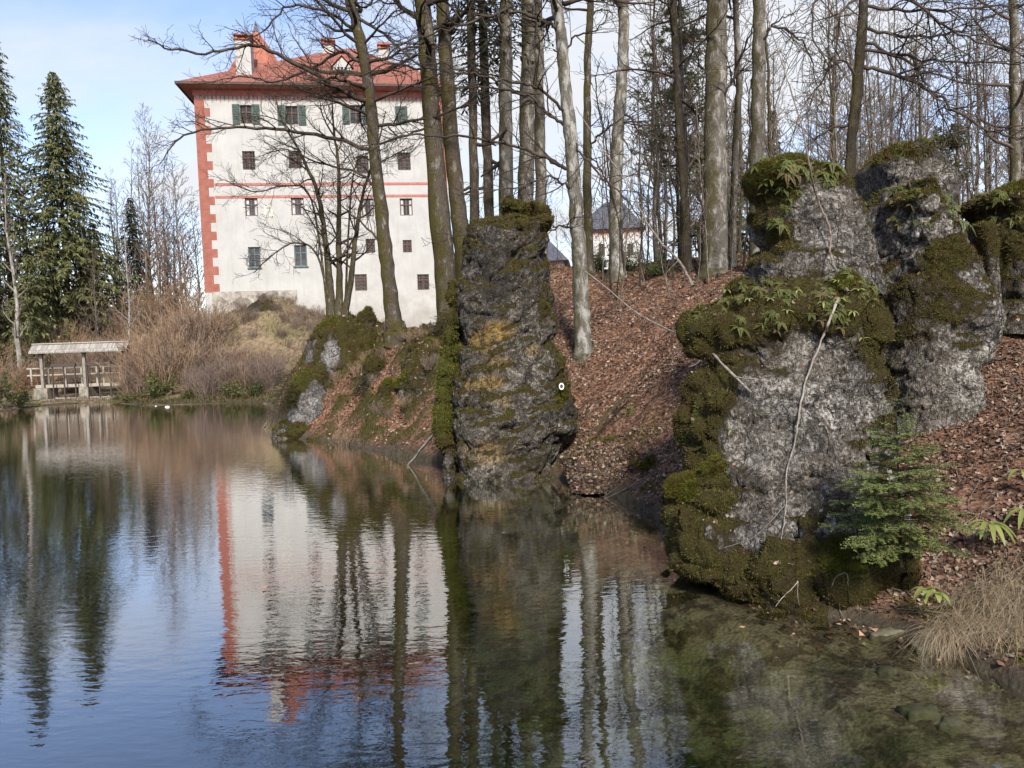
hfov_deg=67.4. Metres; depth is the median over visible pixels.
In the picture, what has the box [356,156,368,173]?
window
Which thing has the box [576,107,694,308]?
bare sapling
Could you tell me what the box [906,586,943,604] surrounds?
strap fern
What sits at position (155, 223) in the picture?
background tree
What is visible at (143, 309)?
bare shrub
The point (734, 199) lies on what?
sapling
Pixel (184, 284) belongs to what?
bare tree
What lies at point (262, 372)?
bare shrub
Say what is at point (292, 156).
window
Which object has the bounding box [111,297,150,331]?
bare shrub
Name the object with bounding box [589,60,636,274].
sapling
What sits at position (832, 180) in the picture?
fern
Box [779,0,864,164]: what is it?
background tree
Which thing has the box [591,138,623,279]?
sapling
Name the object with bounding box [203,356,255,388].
bare shrub
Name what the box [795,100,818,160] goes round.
background tree
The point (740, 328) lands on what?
fern
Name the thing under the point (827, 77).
background tree
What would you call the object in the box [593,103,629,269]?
sapling
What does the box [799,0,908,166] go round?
background tree
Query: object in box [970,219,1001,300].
rock
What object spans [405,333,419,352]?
young spruce
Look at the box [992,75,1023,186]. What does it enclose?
background tree
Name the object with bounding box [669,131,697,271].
sapling
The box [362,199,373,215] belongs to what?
window
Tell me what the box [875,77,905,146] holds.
background tree
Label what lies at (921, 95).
background tree
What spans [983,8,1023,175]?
background tree
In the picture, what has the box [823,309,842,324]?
fern
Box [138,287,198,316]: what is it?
bare shrub
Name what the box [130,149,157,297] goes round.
background tree
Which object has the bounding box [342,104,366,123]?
window
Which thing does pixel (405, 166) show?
window
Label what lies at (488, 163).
spruce tree
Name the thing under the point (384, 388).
moss hummock
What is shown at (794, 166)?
fern
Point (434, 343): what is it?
bare shrub
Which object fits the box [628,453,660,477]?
moss hummock
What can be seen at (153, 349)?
bare shrub
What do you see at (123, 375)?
bare shrub
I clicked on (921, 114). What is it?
background tree
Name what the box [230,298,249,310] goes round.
bare shrub
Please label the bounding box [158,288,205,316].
bare shrub
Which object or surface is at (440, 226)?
bare tree
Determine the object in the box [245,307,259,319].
bare shrub
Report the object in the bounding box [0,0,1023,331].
sky
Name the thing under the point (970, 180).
background tree
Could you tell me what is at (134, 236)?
background tree
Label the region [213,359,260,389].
bare shrub
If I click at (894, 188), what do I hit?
fern
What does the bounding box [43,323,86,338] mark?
bare shrub
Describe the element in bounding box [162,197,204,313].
bare tree
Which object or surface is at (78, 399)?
dry grass
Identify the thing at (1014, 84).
bare tree
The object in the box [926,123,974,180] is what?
pine tree
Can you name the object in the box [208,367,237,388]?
bare shrub
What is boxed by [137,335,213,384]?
bare shrub
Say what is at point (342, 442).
bare shrub
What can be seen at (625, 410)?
fern
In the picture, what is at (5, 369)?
bare shrub
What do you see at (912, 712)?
sunken stone
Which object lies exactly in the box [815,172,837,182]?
fern
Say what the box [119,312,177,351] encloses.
bare shrub
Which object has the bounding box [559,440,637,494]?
fallen leaves
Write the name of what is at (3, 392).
green bush
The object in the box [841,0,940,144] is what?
background tree
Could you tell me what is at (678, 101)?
bare tree
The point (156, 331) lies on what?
bare shrub
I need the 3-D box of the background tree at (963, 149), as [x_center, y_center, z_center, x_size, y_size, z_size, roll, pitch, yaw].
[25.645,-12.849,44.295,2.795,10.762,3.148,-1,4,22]
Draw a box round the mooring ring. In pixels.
[559,383,563,389]
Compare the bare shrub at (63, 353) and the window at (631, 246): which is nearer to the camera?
the bare shrub at (63, 353)
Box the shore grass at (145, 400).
[109,385,279,404]
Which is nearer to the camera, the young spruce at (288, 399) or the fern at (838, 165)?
the fern at (838, 165)
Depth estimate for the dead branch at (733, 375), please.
12.13 m
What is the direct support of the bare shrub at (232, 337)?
on the ground at (500, 680)
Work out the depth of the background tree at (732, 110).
32.67 m
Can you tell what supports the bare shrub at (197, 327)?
on the ground at (500, 680)
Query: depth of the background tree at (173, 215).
86.12 m
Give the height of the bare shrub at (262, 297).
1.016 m
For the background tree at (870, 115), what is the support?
on the ground at (500, 680)
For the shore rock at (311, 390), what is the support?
on the ground at (500, 680)
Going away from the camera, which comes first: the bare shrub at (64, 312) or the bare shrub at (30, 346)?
the bare shrub at (30, 346)
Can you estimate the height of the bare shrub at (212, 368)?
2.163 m
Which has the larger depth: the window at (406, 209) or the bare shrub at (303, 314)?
the window at (406, 209)
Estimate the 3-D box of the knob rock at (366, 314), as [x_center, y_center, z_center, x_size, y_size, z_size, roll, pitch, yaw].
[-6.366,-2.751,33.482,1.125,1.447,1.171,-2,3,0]
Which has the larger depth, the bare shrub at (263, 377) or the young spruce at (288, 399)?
the bare shrub at (263, 377)
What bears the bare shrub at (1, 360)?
on the ground at (500, 680)
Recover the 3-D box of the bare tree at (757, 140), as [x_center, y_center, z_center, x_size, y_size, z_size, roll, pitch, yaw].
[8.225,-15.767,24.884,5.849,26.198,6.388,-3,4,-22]
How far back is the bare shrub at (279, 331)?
57.99 m
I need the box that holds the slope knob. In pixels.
[247,293,281,313]
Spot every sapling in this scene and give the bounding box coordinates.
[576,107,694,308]
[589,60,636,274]
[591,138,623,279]
[593,103,625,295]
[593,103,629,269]
[607,171,634,300]
[613,165,640,308]
[623,185,645,284]
[626,77,668,286]
[628,164,647,280]
[630,83,667,275]
[634,178,653,265]
[644,180,671,298]
[648,53,692,278]
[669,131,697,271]
[688,82,733,282]
[688,113,703,230]
[690,173,709,284]
[691,111,703,257]
[714,160,741,280]
[727,172,737,240]
[729,73,751,265]
[754,0,849,292]
[834,76,862,162]
[862,74,886,150]
[862,125,874,157]
[878,27,913,149]
[898,116,909,139]
[934,101,952,158]
[954,37,1014,198]
[965,37,1015,191]
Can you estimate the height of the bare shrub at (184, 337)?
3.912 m
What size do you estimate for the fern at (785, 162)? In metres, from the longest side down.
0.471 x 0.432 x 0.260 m
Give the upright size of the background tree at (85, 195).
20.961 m
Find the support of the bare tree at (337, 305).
on the outcrop rock at (341, 338)
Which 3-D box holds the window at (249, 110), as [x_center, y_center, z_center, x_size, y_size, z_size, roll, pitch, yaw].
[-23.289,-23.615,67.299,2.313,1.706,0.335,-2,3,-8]
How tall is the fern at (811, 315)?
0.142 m
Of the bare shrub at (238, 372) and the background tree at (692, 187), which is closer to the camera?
the background tree at (692, 187)
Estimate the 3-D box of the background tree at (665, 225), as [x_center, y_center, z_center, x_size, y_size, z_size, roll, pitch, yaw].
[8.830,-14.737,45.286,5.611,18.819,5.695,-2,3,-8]
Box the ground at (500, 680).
[0,254,1023,767]
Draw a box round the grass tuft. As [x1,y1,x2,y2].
[892,621,966,671]
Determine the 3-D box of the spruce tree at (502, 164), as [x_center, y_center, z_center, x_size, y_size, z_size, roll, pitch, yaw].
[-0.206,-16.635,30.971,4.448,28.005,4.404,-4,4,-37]
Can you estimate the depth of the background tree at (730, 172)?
46.72 m
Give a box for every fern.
[618,408,631,416]
[728,325,749,336]
[732,294,744,304]
[736,315,745,324]
[763,311,779,318]
[766,219,783,228]
[771,220,790,236]
[771,288,790,296]
[773,320,787,331]
[775,189,788,196]
[777,170,795,185]
[777,170,799,184]
[778,156,798,173]
[778,164,792,174]
[780,205,795,216]
[785,289,797,298]
[790,159,803,176]
[794,164,807,179]
[803,313,815,320]
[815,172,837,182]
[816,178,829,186]
[818,302,830,309]
[819,176,838,188]
[819,290,836,299]
[820,162,847,176]
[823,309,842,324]
[831,171,844,178]
[838,266,857,279]
[867,284,883,295]
[883,187,895,194]
[889,186,901,194]
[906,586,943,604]
[920,591,950,603]
[948,205,960,215]
[953,219,975,233]
[961,519,1018,545]
[982,215,997,222]
[991,198,1007,206]
[995,189,1008,201]
[1003,507,1023,528]
[1004,469,1023,478]
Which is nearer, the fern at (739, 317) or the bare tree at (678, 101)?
the fern at (739, 317)
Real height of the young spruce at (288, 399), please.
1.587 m
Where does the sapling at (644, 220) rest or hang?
on the ground at (500, 680)
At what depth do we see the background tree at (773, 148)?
35.92 m
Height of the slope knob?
2.023 m
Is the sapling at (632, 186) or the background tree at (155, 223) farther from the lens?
the background tree at (155, 223)
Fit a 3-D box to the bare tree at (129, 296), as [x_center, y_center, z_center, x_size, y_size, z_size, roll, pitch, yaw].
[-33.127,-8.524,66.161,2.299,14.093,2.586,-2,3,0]
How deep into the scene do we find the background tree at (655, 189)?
32.47 m
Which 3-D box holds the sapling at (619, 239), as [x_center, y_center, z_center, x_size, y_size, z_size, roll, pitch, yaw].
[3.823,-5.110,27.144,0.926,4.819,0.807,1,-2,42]
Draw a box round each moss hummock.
[305,430,322,440]
[361,348,386,386]
[375,376,395,402]
[595,434,619,441]
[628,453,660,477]
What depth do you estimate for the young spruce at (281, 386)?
30.60 m
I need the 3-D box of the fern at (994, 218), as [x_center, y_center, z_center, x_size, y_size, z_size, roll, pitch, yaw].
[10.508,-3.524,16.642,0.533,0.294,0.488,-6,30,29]
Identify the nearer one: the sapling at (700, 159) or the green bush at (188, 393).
the sapling at (700, 159)
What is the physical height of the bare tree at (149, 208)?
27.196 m
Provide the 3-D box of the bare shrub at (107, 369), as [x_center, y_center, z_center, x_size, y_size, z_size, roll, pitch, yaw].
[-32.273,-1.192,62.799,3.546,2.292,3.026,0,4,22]
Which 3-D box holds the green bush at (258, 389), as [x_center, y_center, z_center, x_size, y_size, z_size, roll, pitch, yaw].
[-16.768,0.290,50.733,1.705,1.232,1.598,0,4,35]
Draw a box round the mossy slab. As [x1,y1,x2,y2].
[429,278,459,479]
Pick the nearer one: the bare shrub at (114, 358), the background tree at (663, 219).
the background tree at (663, 219)
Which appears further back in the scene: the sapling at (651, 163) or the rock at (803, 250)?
the sapling at (651, 163)
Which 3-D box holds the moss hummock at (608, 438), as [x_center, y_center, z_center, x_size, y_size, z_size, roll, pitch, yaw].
[2.526,1.579,18.902,1.304,0.773,1.432,-2,3,0]
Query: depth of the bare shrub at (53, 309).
73.72 m
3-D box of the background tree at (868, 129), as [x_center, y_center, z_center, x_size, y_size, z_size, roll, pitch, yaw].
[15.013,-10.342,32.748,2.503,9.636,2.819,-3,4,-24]
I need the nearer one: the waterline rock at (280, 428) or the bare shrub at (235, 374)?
the waterline rock at (280, 428)
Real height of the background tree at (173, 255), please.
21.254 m
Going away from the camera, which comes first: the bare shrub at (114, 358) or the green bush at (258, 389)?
the green bush at (258, 389)
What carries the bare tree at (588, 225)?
on the ground at (500, 680)
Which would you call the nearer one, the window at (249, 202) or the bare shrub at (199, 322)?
the bare shrub at (199, 322)
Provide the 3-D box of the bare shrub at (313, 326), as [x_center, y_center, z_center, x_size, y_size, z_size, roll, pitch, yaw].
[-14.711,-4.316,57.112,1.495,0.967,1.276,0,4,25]
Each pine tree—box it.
[625,36,675,259]
[633,0,731,257]
[659,129,745,256]
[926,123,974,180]
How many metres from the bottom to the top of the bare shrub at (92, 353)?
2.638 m
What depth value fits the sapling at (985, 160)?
24.87 m
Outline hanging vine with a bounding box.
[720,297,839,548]
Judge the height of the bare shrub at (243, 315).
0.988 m
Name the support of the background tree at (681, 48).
on the ground at (500, 680)
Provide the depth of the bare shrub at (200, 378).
51.89 m
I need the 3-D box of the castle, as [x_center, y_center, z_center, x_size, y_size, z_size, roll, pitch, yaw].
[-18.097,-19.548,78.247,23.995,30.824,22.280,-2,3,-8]
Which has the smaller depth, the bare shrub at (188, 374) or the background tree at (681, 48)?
the background tree at (681, 48)
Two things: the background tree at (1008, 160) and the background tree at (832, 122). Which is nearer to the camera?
the background tree at (832, 122)
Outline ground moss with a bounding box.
[272,310,1023,665]
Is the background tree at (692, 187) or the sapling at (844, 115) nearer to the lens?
the sapling at (844, 115)
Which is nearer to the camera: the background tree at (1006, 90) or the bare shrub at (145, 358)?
the background tree at (1006, 90)
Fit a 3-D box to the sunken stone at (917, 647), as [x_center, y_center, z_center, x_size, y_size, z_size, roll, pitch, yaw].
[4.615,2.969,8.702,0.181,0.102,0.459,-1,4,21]
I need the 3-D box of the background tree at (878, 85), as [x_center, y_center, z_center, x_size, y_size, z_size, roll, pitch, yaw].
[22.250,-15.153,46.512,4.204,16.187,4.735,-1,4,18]
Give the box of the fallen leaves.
[277,252,1023,685]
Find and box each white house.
[548,241,569,265]
[592,202,644,268]
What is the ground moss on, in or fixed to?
on the ground at (500, 680)
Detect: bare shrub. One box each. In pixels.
[0,337,14,358]
[0,342,21,366]
[0,350,36,388]
[3,337,50,367]
[3,354,54,381]
[3,360,51,388]
[13,332,76,362]
[20,293,88,339]
[20,320,76,341]
[28,317,83,342]
[36,329,89,362]
[39,300,108,338]
[42,317,99,342]
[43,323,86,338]
[43,353,76,370]
[49,333,106,365]
[49,358,89,383]
[50,338,77,359]
[55,352,106,371]
[58,365,102,391]
[62,300,127,339]
[63,288,115,333]
[70,335,133,374]
[75,338,109,359]
[77,352,111,378]
[86,351,117,376]
[91,307,144,340]
[92,349,171,394]
[93,357,119,382]
[96,327,134,353]
[97,334,136,364]
[97,335,161,377]
[98,298,139,334]
[101,276,200,338]
[102,313,152,342]
[104,336,167,392]
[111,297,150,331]
[111,328,209,370]
[111,360,143,393]
[112,325,197,388]
[112,360,163,394]
[115,335,185,390]
[116,325,207,388]
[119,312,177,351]
[122,321,211,353]
[123,291,165,332]
[127,305,176,337]
[127,342,195,393]
[130,298,217,337]
[132,308,229,362]
[133,275,204,317]
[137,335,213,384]
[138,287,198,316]
[154,303,231,342]
[154,308,212,348]
[156,319,217,365]
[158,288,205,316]
[159,290,243,351]
[164,313,221,351]
[170,298,243,340]
[171,370,207,392]
[173,330,243,370]
[174,314,241,358]
[176,303,237,338]
[180,366,223,393]
[184,367,233,398]
[187,366,225,391]
[189,362,240,391]
[190,356,236,383]
[193,356,257,391]
[195,343,260,370]
[200,370,234,396]
[201,347,245,368]
[203,343,257,366]
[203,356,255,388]
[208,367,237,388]
[209,347,257,368]
[211,343,254,366]
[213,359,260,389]
[218,359,266,391]
[222,366,252,388]
[224,331,245,343]
[225,337,284,367]
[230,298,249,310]
[239,311,256,321]
[239,362,282,386]
[242,362,285,390]
[244,329,256,337]
[244,363,288,389]
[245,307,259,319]
[245,355,291,387]
[249,349,292,364]
[250,356,287,376]
[255,290,274,302]
[269,300,282,310]
[273,326,289,337]
[278,310,292,320]
[286,340,294,347]
[287,316,309,327]
[293,308,309,319]
[304,320,319,330]
[306,310,325,321]
[310,305,325,313]
[328,429,357,446]
[329,370,343,381]
[346,359,362,376]
[368,401,388,414]
[370,347,388,361]
[379,319,394,331]
[382,408,393,417]
[393,394,410,405]
[398,324,423,342]
[419,353,439,369]
[426,337,439,350]
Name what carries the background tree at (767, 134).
on the ground at (500, 680)
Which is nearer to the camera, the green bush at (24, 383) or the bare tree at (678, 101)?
the bare tree at (678, 101)
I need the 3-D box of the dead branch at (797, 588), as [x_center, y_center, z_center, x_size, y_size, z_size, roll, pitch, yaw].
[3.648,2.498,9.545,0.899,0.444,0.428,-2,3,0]
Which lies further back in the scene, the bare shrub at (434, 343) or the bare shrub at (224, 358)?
the bare shrub at (224, 358)
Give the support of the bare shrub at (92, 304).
on the ground at (500, 680)
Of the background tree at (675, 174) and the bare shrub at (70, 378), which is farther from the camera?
the bare shrub at (70, 378)
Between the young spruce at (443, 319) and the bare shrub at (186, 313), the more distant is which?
the bare shrub at (186, 313)
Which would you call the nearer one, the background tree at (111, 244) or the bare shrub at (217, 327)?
the bare shrub at (217, 327)
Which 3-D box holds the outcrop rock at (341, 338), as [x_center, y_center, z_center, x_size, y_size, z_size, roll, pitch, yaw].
[-6.909,-0.944,32.318,4.070,4.097,4.222,-2,3,0]
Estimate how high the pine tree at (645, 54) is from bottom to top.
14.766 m
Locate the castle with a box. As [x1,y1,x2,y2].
[174,20,455,326]
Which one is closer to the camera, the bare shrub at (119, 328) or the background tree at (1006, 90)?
the background tree at (1006, 90)
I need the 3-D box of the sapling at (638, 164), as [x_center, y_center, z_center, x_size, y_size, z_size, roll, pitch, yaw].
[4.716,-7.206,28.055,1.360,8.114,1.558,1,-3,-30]
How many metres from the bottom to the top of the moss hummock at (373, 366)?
1.673 m
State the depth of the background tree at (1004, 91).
34.60 m
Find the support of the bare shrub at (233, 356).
on the ground at (500, 680)
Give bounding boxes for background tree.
[71,161,87,286]
[78,160,91,253]
[104,168,125,301]
[110,206,123,281]
[121,149,149,293]
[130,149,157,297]
[147,154,163,294]
[153,175,176,295]
[155,187,176,293]
[165,182,190,295]
[166,213,180,296]
[168,208,181,285]
[548,197,571,265]
[556,132,607,249]
[559,203,571,265]
[592,116,639,244]
[592,204,605,254]
[593,0,704,261]
[608,17,691,237]
[623,0,700,259]
[627,0,751,255]
[627,178,660,262]
[636,0,729,257]
[642,28,703,225]
[642,43,701,222]
[643,169,677,259]
[651,0,786,170]
[652,30,698,219]
[662,134,702,255]
[671,171,698,256]
[672,56,731,224]
[675,46,745,222]
[694,0,790,252]
[698,119,743,227]
[726,100,748,250]
[727,0,837,170]
[727,114,747,248]
[730,82,767,222]
[742,90,789,224]
[744,43,817,160]
[750,40,804,157]
[776,0,896,165]
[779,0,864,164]
[788,81,826,160]
[792,0,890,171]
[793,0,875,171]
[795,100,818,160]
[797,71,840,162]
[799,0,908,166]
[801,0,890,163]
[805,5,880,165]
[816,0,917,171]
[819,1,899,166]
[838,25,899,167]
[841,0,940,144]
[842,61,893,162]
[845,0,938,147]
[849,0,910,163]
[870,0,966,149]
[875,22,955,159]
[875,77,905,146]
[878,82,916,146]
[885,18,958,160]
[888,32,947,138]
[895,74,933,141]
[909,97,943,151]
[912,42,954,162]
[921,0,1007,220]
[923,0,1008,199]
[929,0,1023,194]
[933,67,989,217]
[950,10,1008,194]
[951,78,1000,223]
[954,112,980,217]
[959,14,1021,195]
[965,50,1020,192]
[971,3,1023,171]
[972,1,1023,178]
[976,0,1023,179]
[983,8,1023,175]
[986,13,1023,134]
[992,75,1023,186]
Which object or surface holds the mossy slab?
on the ground at (500, 680)
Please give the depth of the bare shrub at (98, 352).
63.24 m
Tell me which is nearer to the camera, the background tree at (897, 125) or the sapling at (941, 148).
the sapling at (941, 148)
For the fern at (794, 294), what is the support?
on the mossy rock at (723, 490)
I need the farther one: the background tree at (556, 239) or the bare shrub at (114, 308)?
the bare shrub at (114, 308)
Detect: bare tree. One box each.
[0,164,30,385]
[6,132,38,295]
[73,241,115,341]
[97,173,142,300]
[109,103,184,299]
[111,202,143,352]
[129,0,507,348]
[135,210,183,316]
[141,158,203,306]
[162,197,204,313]
[168,228,201,315]
[203,78,424,317]
[299,0,482,336]
[333,0,694,362]
[416,0,482,318]
[517,0,553,202]
[526,0,690,277]
[534,0,553,258]
[552,0,702,282]
[570,0,753,272]
[667,0,772,279]
[677,0,781,268]
[742,0,840,256]
[777,0,1023,177]
[916,0,1023,181]
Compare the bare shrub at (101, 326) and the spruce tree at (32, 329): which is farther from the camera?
the bare shrub at (101, 326)
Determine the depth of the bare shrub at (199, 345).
55.20 m
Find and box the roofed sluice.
[26,340,131,400]
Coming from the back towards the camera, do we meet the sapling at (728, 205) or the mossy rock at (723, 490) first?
the sapling at (728, 205)
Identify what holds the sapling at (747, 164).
on the ground at (500, 680)
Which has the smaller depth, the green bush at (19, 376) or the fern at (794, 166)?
the fern at (794, 166)
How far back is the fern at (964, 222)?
13.47 m
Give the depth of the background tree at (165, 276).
84.75 m
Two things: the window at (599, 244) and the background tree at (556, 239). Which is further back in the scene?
the window at (599, 244)
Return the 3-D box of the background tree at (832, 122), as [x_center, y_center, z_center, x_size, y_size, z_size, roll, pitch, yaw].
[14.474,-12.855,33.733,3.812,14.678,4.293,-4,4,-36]
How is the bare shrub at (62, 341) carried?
on the ground at (500, 680)
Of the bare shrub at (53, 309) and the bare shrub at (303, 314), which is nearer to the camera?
the bare shrub at (303, 314)
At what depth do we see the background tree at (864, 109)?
44.95 m
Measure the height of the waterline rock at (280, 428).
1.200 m
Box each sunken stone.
[866,627,903,641]
[877,664,898,677]
[895,703,940,722]
[911,637,930,655]
[939,715,962,736]
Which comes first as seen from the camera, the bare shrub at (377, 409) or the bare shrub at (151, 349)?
the bare shrub at (377, 409)
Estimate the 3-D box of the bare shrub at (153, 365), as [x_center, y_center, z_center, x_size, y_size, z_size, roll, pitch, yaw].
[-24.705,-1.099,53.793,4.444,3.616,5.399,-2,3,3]
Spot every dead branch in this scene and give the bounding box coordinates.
[408,435,432,464]
[585,271,757,392]
[596,393,630,431]
[775,563,847,606]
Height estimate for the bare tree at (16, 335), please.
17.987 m
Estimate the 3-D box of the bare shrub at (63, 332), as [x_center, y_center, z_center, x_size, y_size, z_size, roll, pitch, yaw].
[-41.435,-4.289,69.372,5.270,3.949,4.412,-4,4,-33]
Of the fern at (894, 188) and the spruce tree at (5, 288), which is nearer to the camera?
the fern at (894, 188)
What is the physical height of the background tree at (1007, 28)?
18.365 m
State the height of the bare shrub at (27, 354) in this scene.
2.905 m
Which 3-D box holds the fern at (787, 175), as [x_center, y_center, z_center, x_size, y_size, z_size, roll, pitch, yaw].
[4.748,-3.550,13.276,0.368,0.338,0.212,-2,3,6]
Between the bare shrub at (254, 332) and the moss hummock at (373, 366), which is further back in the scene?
the bare shrub at (254, 332)
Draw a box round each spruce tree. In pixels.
[0,42,85,356]
[0,71,143,338]
[0,228,28,352]
[0,256,64,370]
[73,223,125,331]
[111,198,156,310]
[419,0,525,221]
[433,0,521,217]
[456,0,556,215]
[726,106,748,252]
[746,111,782,252]
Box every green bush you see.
[0,366,19,405]
[0,375,34,401]
[1,386,43,407]
[12,360,56,389]
[49,362,100,392]
[118,393,136,401]
[133,371,179,398]
[176,388,197,398]
[218,379,251,399]
[241,380,263,396]
[593,247,608,269]
[607,241,651,271]
[642,253,679,276]
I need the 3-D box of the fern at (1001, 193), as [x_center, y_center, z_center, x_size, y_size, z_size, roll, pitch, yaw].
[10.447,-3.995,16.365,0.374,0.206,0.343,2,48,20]
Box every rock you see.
[270,418,289,438]
[286,367,326,438]
[305,314,378,391]
[356,305,376,327]
[392,330,443,414]
[450,194,578,483]
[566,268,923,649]
[740,151,888,295]
[849,136,962,237]
[874,175,1006,436]
[957,175,1023,334]
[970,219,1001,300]
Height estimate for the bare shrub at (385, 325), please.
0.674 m
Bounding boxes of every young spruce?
[269,368,292,397]
[269,374,304,409]
[347,376,372,394]
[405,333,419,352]
[427,308,445,332]
[818,379,990,567]
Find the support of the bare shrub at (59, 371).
on the ground at (500, 680)
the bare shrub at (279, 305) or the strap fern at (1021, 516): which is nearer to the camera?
the strap fern at (1021, 516)
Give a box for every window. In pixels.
[232,104,259,123]
[242,151,255,169]
[245,198,257,215]
[248,247,261,268]
[277,105,305,124]
[288,151,301,168]
[291,198,303,214]
[294,245,308,267]
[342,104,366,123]
[355,274,366,290]
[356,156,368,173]
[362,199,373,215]
[366,239,374,252]
[395,106,407,124]
[397,152,410,169]
[400,199,412,215]
[403,240,411,252]
[417,274,428,289]
[598,244,604,255]
[627,244,633,254]
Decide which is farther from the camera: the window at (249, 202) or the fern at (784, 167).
the window at (249, 202)
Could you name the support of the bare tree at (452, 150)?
on the ground at (500, 680)
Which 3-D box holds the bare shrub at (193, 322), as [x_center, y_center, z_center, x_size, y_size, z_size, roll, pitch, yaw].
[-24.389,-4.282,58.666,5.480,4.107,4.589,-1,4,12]
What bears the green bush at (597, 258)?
on the ground at (500, 680)
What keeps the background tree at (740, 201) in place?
on the ground at (500, 680)
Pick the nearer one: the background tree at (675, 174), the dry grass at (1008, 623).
the dry grass at (1008, 623)
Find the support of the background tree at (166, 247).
on the ground at (500, 680)
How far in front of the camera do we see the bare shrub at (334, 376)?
30.56 m
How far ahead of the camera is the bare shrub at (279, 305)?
59.83 m
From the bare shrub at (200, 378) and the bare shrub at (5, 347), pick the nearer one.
the bare shrub at (200, 378)
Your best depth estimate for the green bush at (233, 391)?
50.41 m
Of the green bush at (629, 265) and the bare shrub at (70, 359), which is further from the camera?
the bare shrub at (70, 359)
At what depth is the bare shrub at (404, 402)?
26.89 m
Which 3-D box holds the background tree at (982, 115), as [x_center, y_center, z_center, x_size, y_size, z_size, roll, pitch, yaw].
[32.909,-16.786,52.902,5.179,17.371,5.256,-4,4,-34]
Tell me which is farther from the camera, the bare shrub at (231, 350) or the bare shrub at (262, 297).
the bare shrub at (262, 297)
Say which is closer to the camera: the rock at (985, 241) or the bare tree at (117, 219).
the rock at (985, 241)
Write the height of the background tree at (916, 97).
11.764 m
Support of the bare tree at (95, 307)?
on the ground at (500, 680)
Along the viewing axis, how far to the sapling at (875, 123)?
29.10 m
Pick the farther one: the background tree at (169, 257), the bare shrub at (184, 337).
the background tree at (169, 257)
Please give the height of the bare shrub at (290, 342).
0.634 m
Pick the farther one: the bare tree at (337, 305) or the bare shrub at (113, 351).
the bare shrub at (113, 351)
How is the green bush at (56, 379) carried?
on the ground at (500, 680)
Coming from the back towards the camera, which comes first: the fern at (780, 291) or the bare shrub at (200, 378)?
the bare shrub at (200, 378)
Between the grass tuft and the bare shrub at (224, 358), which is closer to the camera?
the grass tuft
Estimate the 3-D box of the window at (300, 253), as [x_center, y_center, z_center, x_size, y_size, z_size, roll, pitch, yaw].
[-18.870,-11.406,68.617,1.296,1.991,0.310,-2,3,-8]
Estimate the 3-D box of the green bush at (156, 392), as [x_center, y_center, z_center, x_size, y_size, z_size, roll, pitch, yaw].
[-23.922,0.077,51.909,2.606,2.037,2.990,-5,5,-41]
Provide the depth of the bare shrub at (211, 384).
51.02 m
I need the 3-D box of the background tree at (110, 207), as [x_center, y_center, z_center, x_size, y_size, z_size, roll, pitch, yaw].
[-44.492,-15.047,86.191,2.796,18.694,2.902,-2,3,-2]
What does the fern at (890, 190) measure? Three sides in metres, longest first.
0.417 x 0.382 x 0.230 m
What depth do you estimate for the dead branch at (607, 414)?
19.49 m
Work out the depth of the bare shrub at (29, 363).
61.80 m
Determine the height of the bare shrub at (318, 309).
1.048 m
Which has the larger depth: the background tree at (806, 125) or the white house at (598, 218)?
the white house at (598, 218)
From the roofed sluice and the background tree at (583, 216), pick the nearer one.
the background tree at (583, 216)
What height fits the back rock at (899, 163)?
4.862 m
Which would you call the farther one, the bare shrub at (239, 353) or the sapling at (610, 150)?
the bare shrub at (239, 353)
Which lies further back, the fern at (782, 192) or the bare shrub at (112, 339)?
the bare shrub at (112, 339)
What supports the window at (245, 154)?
in the castle
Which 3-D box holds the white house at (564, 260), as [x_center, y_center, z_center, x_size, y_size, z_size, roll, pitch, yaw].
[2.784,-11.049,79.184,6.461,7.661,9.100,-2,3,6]
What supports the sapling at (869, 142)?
on the ground at (500, 680)
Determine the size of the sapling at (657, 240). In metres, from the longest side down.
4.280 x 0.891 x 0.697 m
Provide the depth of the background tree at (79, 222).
90.62 m
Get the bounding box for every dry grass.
[0,294,325,409]
[888,537,1023,678]
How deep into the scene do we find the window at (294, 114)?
67.85 m
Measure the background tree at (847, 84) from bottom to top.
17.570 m
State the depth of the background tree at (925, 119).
45.27 m
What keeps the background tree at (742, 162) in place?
on the ground at (500, 680)
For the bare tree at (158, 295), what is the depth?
71.56 m
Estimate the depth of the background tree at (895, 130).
42.11 m
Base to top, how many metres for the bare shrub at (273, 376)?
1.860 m
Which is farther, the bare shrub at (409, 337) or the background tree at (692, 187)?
the background tree at (692, 187)
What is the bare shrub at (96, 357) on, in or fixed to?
on the ground at (500, 680)
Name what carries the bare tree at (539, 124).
on the ground at (500, 680)
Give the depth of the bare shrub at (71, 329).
69.75 m
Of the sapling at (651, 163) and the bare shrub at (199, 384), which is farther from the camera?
the bare shrub at (199, 384)
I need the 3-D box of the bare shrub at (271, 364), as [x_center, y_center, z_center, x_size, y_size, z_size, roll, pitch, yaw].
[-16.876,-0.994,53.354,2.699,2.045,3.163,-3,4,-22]
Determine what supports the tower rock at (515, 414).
on the ground at (500, 680)
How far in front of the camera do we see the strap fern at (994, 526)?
9.57 m
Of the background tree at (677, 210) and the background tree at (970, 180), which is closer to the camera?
the background tree at (677, 210)
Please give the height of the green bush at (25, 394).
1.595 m
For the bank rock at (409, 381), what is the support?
on the ground at (500, 680)
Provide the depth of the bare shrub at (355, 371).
30.04 m

